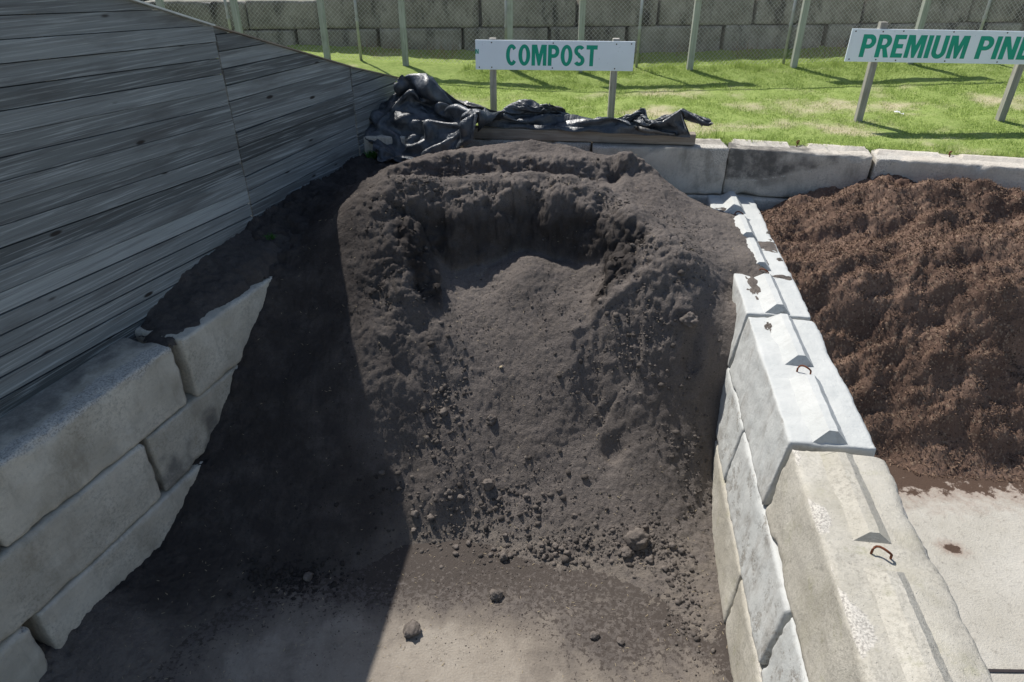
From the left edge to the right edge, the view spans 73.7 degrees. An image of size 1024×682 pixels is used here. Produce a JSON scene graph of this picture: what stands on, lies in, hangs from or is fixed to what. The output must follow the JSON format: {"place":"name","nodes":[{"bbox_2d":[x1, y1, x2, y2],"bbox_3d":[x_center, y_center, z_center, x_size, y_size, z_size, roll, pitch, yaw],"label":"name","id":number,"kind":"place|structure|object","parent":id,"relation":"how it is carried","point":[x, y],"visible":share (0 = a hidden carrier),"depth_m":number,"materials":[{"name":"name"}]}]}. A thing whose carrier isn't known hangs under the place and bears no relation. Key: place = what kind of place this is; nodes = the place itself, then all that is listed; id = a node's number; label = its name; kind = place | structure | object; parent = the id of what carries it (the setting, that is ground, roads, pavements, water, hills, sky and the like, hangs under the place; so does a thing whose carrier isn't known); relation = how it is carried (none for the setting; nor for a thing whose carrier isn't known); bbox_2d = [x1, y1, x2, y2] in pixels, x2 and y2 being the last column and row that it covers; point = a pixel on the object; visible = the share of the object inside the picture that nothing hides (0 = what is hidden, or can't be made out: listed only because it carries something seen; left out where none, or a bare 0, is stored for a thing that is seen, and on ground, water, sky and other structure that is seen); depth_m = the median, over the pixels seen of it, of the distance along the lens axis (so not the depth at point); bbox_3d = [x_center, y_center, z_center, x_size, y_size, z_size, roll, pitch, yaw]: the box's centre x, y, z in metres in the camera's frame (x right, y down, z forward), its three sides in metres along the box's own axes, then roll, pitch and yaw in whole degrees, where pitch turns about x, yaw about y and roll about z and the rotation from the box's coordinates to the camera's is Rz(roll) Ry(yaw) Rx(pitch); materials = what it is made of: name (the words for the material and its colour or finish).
{"place":"outdoors","nodes":[
{"label":"outdoors","id":0,"kind":"place"},
{"bbox_2d":[122,143,742,681],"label":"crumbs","id":1,"kind":"object","parent":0,"point":[422,501],"visible":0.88,"depth_m":6.03,"materials":[{"name":"brown soil"}]},
{"bbox_2d":[140,0,1023,42],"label":"ground","id":2,"kind":"structure","parent":0,"point":[480,17],"depth_m":39.50,"materials":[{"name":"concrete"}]},
{"bbox_3d":[0.848,-5.149,12.789,18.314,0.364,0.719,0,32,0],"label":"concrete footing","id":3,"kind":"object","parent":2,"relation":"on","visible":0},
{"bbox_2d":[226,29,298,45],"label":"concrete block","id":4,"kind":"structure","parent":3,"relation":"on","point":[286,39],"depth_m":12.25,"materials":[{"name":"grey concrete"}]},
{"bbox_2d":[144,0,249,29],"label":"concrete block","id":5,"kind":"structure","parent":4,"relation":"on","point":[196,10],"depth_m":12.03,"materials":[{"name":"grey concrete"}]},
{"bbox_2d":[245,0,319,28],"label":"concrete block","id":6,"kind":"structure","parent":4,"relation":"on","point":[294,18],"depth_m":12.06,"materials":[{"name":"grey concrete"}]},
{"bbox_2d":[297,28,380,46],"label":"concrete block","id":7,"kind":"structure","parent":3,"relation":"on","point":[350,35],"depth_m":12.27,"materials":[{"name":"grey concrete"}]},
{"bbox_2d":[324,0,399,28],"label":"concrete block","id":8,"kind":"structure","parent":7,"relation":"on","point":[377,17],"depth_m":12.06,"materials":[{"name":"grey concrete"}]},
{"bbox_2d":[380,27,463,49],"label":"concrete block","id":9,"kind":"structure","parent":3,"relation":"on","point":[425,41],"depth_m":12.26,"materials":[{"name":"grey concrete"}]},
{"bbox_2d":[404,0,479,27],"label":"concrete block","id":10,"kind":"structure","parent":9,"relation":"on","point":[434,20],"depth_m":12.05,"materials":[{"name":"grey concrete"}]},
{"bbox_2d":[464,24,547,50],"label":"concrete block","id":11,"kind":"structure","parent":3,"relation":"on","point":[469,33],"depth_m":12.24,"materials":[{"name":"grey concrete"}]},
{"bbox_2d":[481,0,575,26],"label":"concrete block","id":12,"kind":"structure","parent":11,"relation":"on","point":[529,13],"depth_m":12.05,"materials":[{"name":"grey concrete"}]},
{"bbox_2d":[549,23,624,40],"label":"concrete block","id":13,"kind":"structure","parent":3,"relation":"on","point":[590,34],"depth_m":12.23,"materials":[{"name":"grey concrete"}]},
{"bbox_2d":[576,0,657,25],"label":"concrete block","id":14,"kind":"structure","parent":13,"relation":"on","point":[620,11],"depth_m":12.04,"materials":[{"name":"grey concrete"}]},
{"bbox_2d":[624,23,721,52],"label":"concrete block","id":15,"kind":"structure","parent":3,"relation":"on","point":[674,37],"depth_m":12.27,"materials":[{"name":"grey concrete"}]},
{"bbox_2d":[656,0,754,24],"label":"concrete block","id":16,"kind":"structure","parent":15,"relation":"on","point":[683,10],"depth_m":12.05,"materials":[{"name":"grey concrete"}]},
{"bbox_2d":[719,23,823,50],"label":"concrete block","id":17,"kind":"structure","parent":3,"relation":"on","point":[734,35],"depth_m":12.25,"materials":[{"name":"grey concrete"}]},
{"bbox_2d":[751,0,863,23],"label":"concrete block","id":18,"kind":"structure","parent":17,"relation":"on","point":[858,10],"depth_m":12.04,"materials":[{"name":"grey concrete"}]},
{"bbox_2d":[141,462,1023,681],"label":"bay floor","id":19,"kind":"structure","parent":0,"point":[970,532],"depth_m":5.60,"materials":[{"name":"concrete"}]},
{"bbox_2d":[0,626,47,681],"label":"concrete block","id":20,"kind":"structure","parent":19,"relation":"on","point":[22,657],"depth_m":4.87,"materials":[{"name":"grey concrete"}]},
{"bbox_2d":[21,461,202,648],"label":"concrete block","id":21,"kind":"structure","parent":19,"relation":"on","point":[55,620],"depth_m":5.50,"materials":[{"name":"grey concrete"}]},
{"bbox_2d":[0,443,160,641],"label":"concrete block","id":22,"kind":"structure","parent":21,"relation":"on","point":[45,559],"depth_m":5.13,"materials":[{"name":"grey concrete"}]},
{"bbox_2d":[0,338,186,546],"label":"concrete block","id":23,"kind":"structure","parent":22,"relation":"on","point":[72,433],"depth_m":5.15,"materials":[{"name":"grey concrete"}]},
{"bbox_2d":[139,365,237,490],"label":"concrete block","id":24,"kind":"structure","parent":21,"relation":"on","point":[175,444],"depth_m":6.12,"materials":[{"name":"grey concrete"}]},
{"bbox_2d":[135,276,271,395],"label":"concrete block","id":25,"kind":"structure","parent":24,"relation":"on","point":[207,352],"depth_m":6.28,"materials":[{"name":"grey concrete"}]},
{"bbox_2d":[139,228,293,347],"bbox_3d":[-2.827,-0.633,6.651,0.560,0.368,2.240,10,33,16],"label":"soil drift","id":26,"kind":"object","parent":25,"relation":"on","point":[231,269],"visible":0.89,"depth_m":6.51,"materials":[{"name":"black soil"}]},
{"bbox_2d":[266,232,277,239],"bbox_3d":[-2.544,-1.109,7.192,0.262,0.081,0.111,8,32,13],"label":"weed","id":27,"kind":"object","parent":26,"relation":"on","point":[272,236],"visible":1,"depth_m":7.20,"materials":[{"name":"green plant"}]},
{"bbox_2d":[0,0,398,418],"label":"timber wall","id":28,"kind":"structure","parent":19,"relation":"on","point":[150,154],"depth_m":5.68,"materials":[{"name":"grey wood"}]},
{"bbox_2d":[303,571,313,581],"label":"soil clod","id":29,"kind":"object","parent":19,"relation":"on","point":[308,576],"visible":1,"depth_m":5.93,"materials":[{"name":"brown soil"}]},
{"bbox_2d":[34,139,768,681],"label":"compost pile","id":30,"kind":"object","parent":19,"relation":"on","point":[130,629],"visible":0.85,"depth_m":6.59,"materials":[{"name":"soil"}]},
{"bbox_2d":[359,150,377,158],"bbox_3d":[-1.857,-2.493,9.073,0.375,0.128,0.565,17,35,25],"label":"weed","id":31,"kind":"object","parent":30,"relation":"on","point":[374,155],"visible":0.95,"depth_m":9.09,"materials":[{"name":"green plant"}]},
{"bbox_2d":[410,510,418,517],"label":"soil clod","id":32,"kind":"object","parent":30,"relation":"on","point":[415,513],"visible":1,"depth_m":6.34,"materials":[{"name":"brown soil"}]},
{"bbox_2d":[427,513,434,520],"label":"soil clod","id":33,"kind":"object","parent":30,"relation":"on","point":[430,516],"visible":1,"depth_m":6.33,"materials":[{"name":"brown soil"}]},
{"bbox_2d":[440,407,447,415],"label":"soil clod","id":34,"kind":"object","parent":30,"relation":"on","point":[444,411],"visible":1,"depth_m":6.59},
{"bbox_2d":[457,494,464,499],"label":"soil clod","id":35,"kind":"object","parent":30,"relation":"on","point":[460,497],"visible":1,"depth_m":6.40,"materials":[{"name":"brown soil"}]},
{"bbox_2d":[483,478,494,490],"bbox_3d":[-0.221,1.353,6.451,0.111,0.121,0.100,-3,32,-5],"label":"soil clod","id":36,"kind":"object","parent":30,"relation":"on","point":[488,484],"visible":1,"depth_m":6.41,"materials":[{"name":"brown soil"}]},
{"bbox_2d":[486,414,496,425],"bbox_3d":[-0.206,0.756,6.619,0.101,0.106,0.110,16,35,24],"label":"soil clod","id":37,"kind":"object","parent":30,"relation":"on","point":[491,419],"visible":1,"depth_m":6.59,"materials":[{"name":"brown soil"}]},
{"bbox_2d":[364,73,712,161],"bbox_3d":[0.250,-2.901,8.890,4.537,0.984,1.385,6,32,9],"label":"tarp","id":38,"kind":"object","parent":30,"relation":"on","point":[414,108],"visible":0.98,"depth_m":8.85,"materials":[{"name":"black plastic"}]},
{"bbox_2d":[552,542,558,548],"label":"soil clod","id":39,"kind":"object","parent":30,"relation":"on","point":[555,545],"visible":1,"depth_m":6.17,"materials":[{"name":"brown soil"}]},
{"bbox_2d":[563,550,570,555],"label":"soil clod","id":40,"kind":"object","parent":30,"relation":"on","point":[567,552],"visible":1,"depth_m":6.12,"materials":[{"name":"soil"}]},
{"bbox_2d":[620,546,633,557],"bbox_3d":[1.030,1.879,6.085,0.130,0.070,0.106,-4,32,-7],"label":"soil clod","id":41,"kind":"object","parent":30,"relation":"on","point":[627,551],"visible":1,"depth_m":6.07,"materials":[{"name":"brown soil"}]},
{"bbox_2d":[624,528,648,550],"bbox_3d":[1.131,1.777,6.135,0.227,0.163,0.184,-13,34,-20],"label":"soil clod","id":42,"kind":"object","parent":30,"relation":"on","point":[636,539],"visible":1,"depth_m":6.09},
{"bbox_2d":[645,555,653,563],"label":"soil clod","id":43,"kind":"object","parent":30,"relation":"on","point":[649,559],"visible":1,"depth_m":6.02,"materials":[{"name":"brown soil"}]},
{"bbox_2d":[661,565,668,571],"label":"soil clod","id":44,"kind":"object","parent":30,"relation":"on","point":[665,568],"visible":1,"depth_m":5.96,"materials":[{"name":"brown soil"}]},
{"bbox_2d":[669,542,675,548],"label":"soil clod","id":45,"kind":"object","parent":30,"relation":"on","point":[672,545],"visible":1,"depth_m":6.11,"materials":[{"name":"soil"}]},
{"bbox_2d":[678,547,684,553],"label":"soil clod","id":46,"kind":"object","parent":30,"relation":"on","point":[681,550],"visible":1,"depth_m":6.10,"materials":[{"name":"brown soil"}]},
{"bbox_2d":[679,311,698,327],"bbox_3d":[1.688,-0.209,6.521,0.179,0.145,0.164,5,32,8],"label":"soil clod","id":47,"kind":"object","parent":30,"relation":"on","point":[689,319],"visible":1,"depth_m":6.48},
{"bbox_2d":[403,619,420,637],"bbox_3d":[-0.801,2.317,5.498,0.152,0.092,0.171,6,32,9],"label":"soil clod","id":48,"kind":"object","parent":19,"relation":"on","point":[411,628],"visible":1,"depth_m":5.46,"materials":[{"name":"brown soil"}]},
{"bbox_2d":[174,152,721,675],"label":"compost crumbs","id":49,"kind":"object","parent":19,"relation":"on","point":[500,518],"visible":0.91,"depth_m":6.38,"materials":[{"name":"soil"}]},
{"bbox_2d":[489,589,502,601],"bbox_3d":[-0.137,2.150,5.792,0.123,0.111,0.109,-2,32,-3],"label":"soil clod","id":50,"kind":"object","parent":19,"relation":"on","point":[495,595],"visible":1,"depth_m":5.76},
{"bbox_2d":[497,550,507,561],"bbox_3d":[-0.079,1.936,6.143,0.091,0.110,0.108,-10,33,-15],"label":"soil clod","id":51,"kind":"object","parent":19,"relation":"on","point":[502,555],"visible":1,"depth_m":6.11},
{"bbox_2d":[590,631,599,639],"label":"soil clod","id":52,"kind":"object","parent":19,"relation":"on","point":[594,635],"visible":1,"depth_m":5.45,"materials":[{"name":"soil"}]},
{"bbox_2d":[616,636,624,644],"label":"soil clod","id":53,"kind":"object","parent":19,"relation":"on","point":[620,640],"visible":1,"depth_m":5.41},
{"bbox_2d":[712,440,741,623],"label":"concrete block","id":54,"kind":"structure","parent":19,"relation":"on","point":[727,563],"depth_m":5.84,"materials":[{"name":"grey concrete"}]},
{"bbox_2d":[716,367,744,480],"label":"concrete block","id":55,"kind":"structure","parent":54,"relation":"on","point":[730,430],"depth_m":6.24,"materials":[{"name":"grey concrete"}]},
{"bbox_2d":[728,237,810,366],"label":"concrete block","id":56,"kind":"structure","parent":55,"relation":"on","point":[776,296],"depth_m":6.54,"materials":[{"name":"white paint"}]},
{"bbox_2d":[745,275,760,299],"bbox_3d":[2.396,-0.544,6.697,0.211,0.044,0.763,1,32,2],"label":"soil smear","id":57,"kind":"object","parent":56,"relation":"on","point":[752,281],"visible":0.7,"depth_m":6.67},
{"bbox_2d":[757,239,777,252],"bbox_3d":[2.763,-1.071,7.568,0.292,0.025,0.373,4,32,6],"label":"soil smear","id":58,"kind":"object","parent":56,"relation":"on","point":[768,246],"visible":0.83,"depth_m":7.52},
{"bbox_2d":[772,275,791,279],"bbox_3d":[2.666,-0.652,6.888,0.289,0.023,0.137,4,32,6],"label":"soil smear","id":59,"kind":"object","parent":56,"relation":"on","point":[784,277],"visible":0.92,"depth_m":6.87},
{"bbox_2d":[729,313,875,504],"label":"concrete block","id":60,"kind":"structure","parent":55,"relation":"on","point":[790,388],"depth_m":5.27,"materials":[{"name":"white paint"}]},
{"bbox_2d":[764,322,772,331],"bbox_3d":[2.301,-0.132,6.044,0.140,0.024,0.218,4,32,6],"label":"soil smear","id":61,"kind":"object","parent":60,"relation":"on","point":[768,325],"visible":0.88,"depth_m":6.04},
{"bbox_2d":[726,432,792,664],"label":"concrete block","id":62,"kind":"structure","parent":54,"relation":"on","point":[768,605],"depth_m":4.95,"materials":[{"name":"grey concrete"}]},
{"bbox_2d":[726,580,767,681],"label":"concrete block","id":63,"kind":"structure","parent":19,"relation":"on","point":[746,665],"depth_m":5.03,"materials":[{"name":"grey concrete"}]},
{"bbox_2d":[761,617,808,681],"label":"concrete block","id":64,"kind":"structure","parent":63,"relation":"on","point":[786,663],"depth_m":4.18,"materials":[{"name":"grey concrete"}]},
{"bbox_2d":[766,449,992,681],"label":"concrete block","id":65,"kind":"structure","parent":64,"relation":"on","point":[870,598],"depth_m":3.83,"materials":[{"name":"concrete"}]},
{"bbox_2d":[762,173,1023,480],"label":"mulch pile","id":66,"kind":"object","parent":19,"relation":"on","point":[958,304],"visible":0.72,"depth_m":7.34,"materials":[{"name":"brown plant"}]},
{"bbox_2d":[758,176,1023,482],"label":"bark chips","id":67,"kind":"object","parent":66,"relation":"on","point":[924,244],"visible":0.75,"depth_m":7.46,"materials":[{"name":"brown wood"}]},
{"bbox_2d":[988,669,1023,672],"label":"floor joint","id":68,"kind":"object","parent":19,"relation":"on","point":[1008,670],"depth_m":5.22,"materials":[{"name":"grey concrete"}]},
{"bbox_2d":[217,44,1023,157],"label":"grass bank","id":69,"kind":"structure","parent":0,"point":[442,70],"depth_m":10.59,"materials":[{"name":"plant"}]},
{"bbox_2d":[155,0,164,7],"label":"fence post","id":70,"kind":"object","parent":69,"relation":"on","point":[159,3],"depth_m":11.06,"materials":[{"name":"grey metal"}]},
{"bbox_2d":[229,0,330,59],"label":"fence posts","id":71,"kind":"object","parent":69,"relation":"on","point":[321,16],"visible":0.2,"depth_m":11.21,"materials":[{"name":"grey metal"}]},
{"bbox_2d":[363,135,462,154],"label":"concrete block","id":72,"kind":"structure","parent":69,"relation":"on","point":[387,140],"depth_m":9.11,"materials":[{"name":"grey concrete"}]},
{"bbox_2d":[398,0,512,65],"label":"fence posts","id":73,"kind":"object","parent":69,"relation":"on","point":[403,30],"visible":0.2,"depth_m":11.23,"materials":[{"name":"grey metal"}]},
{"bbox_2d":[463,138,590,151],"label":"concrete block","id":74,"kind":"structure","parent":69,"relation":"on","point":[585,146],"depth_m":8.95,"materials":[{"name":"grey concrete"}]},
{"bbox_2d":[474,125,695,144],"bbox_3d":[0.858,-2.678,8.871,2.980,0.135,0.140,3,32,6],"label":"timber sleeper","id":75,"kind":"object","parent":74,"relation":"on","point":[486,132],"visible":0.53,"depth_m":8.81,"materials":[{"name":"brown wood"}]},
{"bbox_2d":[475,38,634,117],"bbox_3d":[0.580,-3.525,9.531,2.152,1.294,0.116,1,32,1],"label":"sign board","id":76,"kind":"object","parent":69,"relation":"on","point":[613,56],"visible":0.91,"depth_m":9.27,"materials":[{"name":"white wood"}]},
{"bbox_2d":[154,0,1023,67],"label":"chain link fence","id":77,"kind":"object","parent":69,"relation":"on","point":[638,41],"visible":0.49,"depth_m":11.37,"materials":[{"name":"metal"}]},
{"bbox_2d":[356,33,847,61],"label":"dead weeds","id":78,"kind":"object","parent":69,"relation":"on","point":[839,49],"visible":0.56,"depth_m":12.02,"materials":[{"name":"brown plant"}]},
{"bbox_2d":[576,0,701,72],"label":"fence post","id":79,"kind":"object","parent":69,"relation":"on","point":[693,33],"visible":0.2,"depth_m":11.24,"materials":[{"name":"grey galvanised steel"}]},
{"bbox_2d":[685,192,788,210],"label":"concrete block","id":80,"kind":"structure","parent":69,"relation":"on","point":[763,203],"depth_m":8.90,"materials":[{"name":"grey concrete"}]},
{"bbox_2d":[591,138,728,193],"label":"concrete block","id":81,"kind":"structure","parent":80,"relation":"on","point":[699,167],"depth_m":8.77,"materials":[{"name":"grey concrete"}]},
{"bbox_2d":[722,139,872,197],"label":"concrete block","id":82,"kind":"structure","parent":80,"relation":"on","point":[767,168],"depth_m":8.66,"materials":[{"name":"concrete"}]},
{"bbox_2d":[790,0,930,67],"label":"fence post","id":83,"kind":"object","parent":69,"relation":"on","point":[922,15],"visible":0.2,"depth_m":11.22,"materials":[{"name":"grey metal"}]},
{"bbox_2d":[820,22,915,47],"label":"concrete block","id":84,"kind":"structure","parent":69,"relation":"on","point":[848,32],"depth_m":12.20,"materials":[{"name":"grey concrete"}]},
{"bbox_2d":[859,0,972,22],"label":"concrete block","id":85,"kind":"structure","parent":84,"relation":"on","point":[879,14],"depth_m":12.05,"materials":[{"name":"grey concrete"}]},
{"bbox_2d":[844,21,1023,121],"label":"sign board","id":86,"kind":"object","parent":69,"relation":"on","point":[880,43],"visible":0.91,"depth_m":8.96,"materials":[{"name":"white wood"}]},
{"bbox_2d":[923,21,1020,30],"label":"concrete block","id":87,"kind":"structure","parent":69,"relation":"on","point":[987,26],"depth_m":12.17,"materials":[{"name":"grey concrete"}]},
{"bbox_2d":[966,0,1023,21],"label":"concrete block","id":88,"kind":"structure","parent":87,"relation":"on","point":[996,9],"depth_m":12.04,"materials":[{"name":"grey concrete"}]},
{"bbox_3d":[4.638,-1.580,9.005,1.820,0.620,0.613,7,32,11],"label":"concrete block","id":89,"kind":"object","parent":69,"relation":"on","visible":0},
{"bbox_2d":[867,149,1023,191],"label":"concrete block","id":90,"kind":"structure","parent":89,"relation":"on","point":[918,166],"depth_m":8.22,"materials":[{"name":"concrete"}]},
{"bbox_2d":[705,191,773,241],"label":"concrete block","id":91,"kind":"structure","parent":0,"point":[749,221],"depth_m":8.37,"materials":[{"name":"white paint"}]}
]}

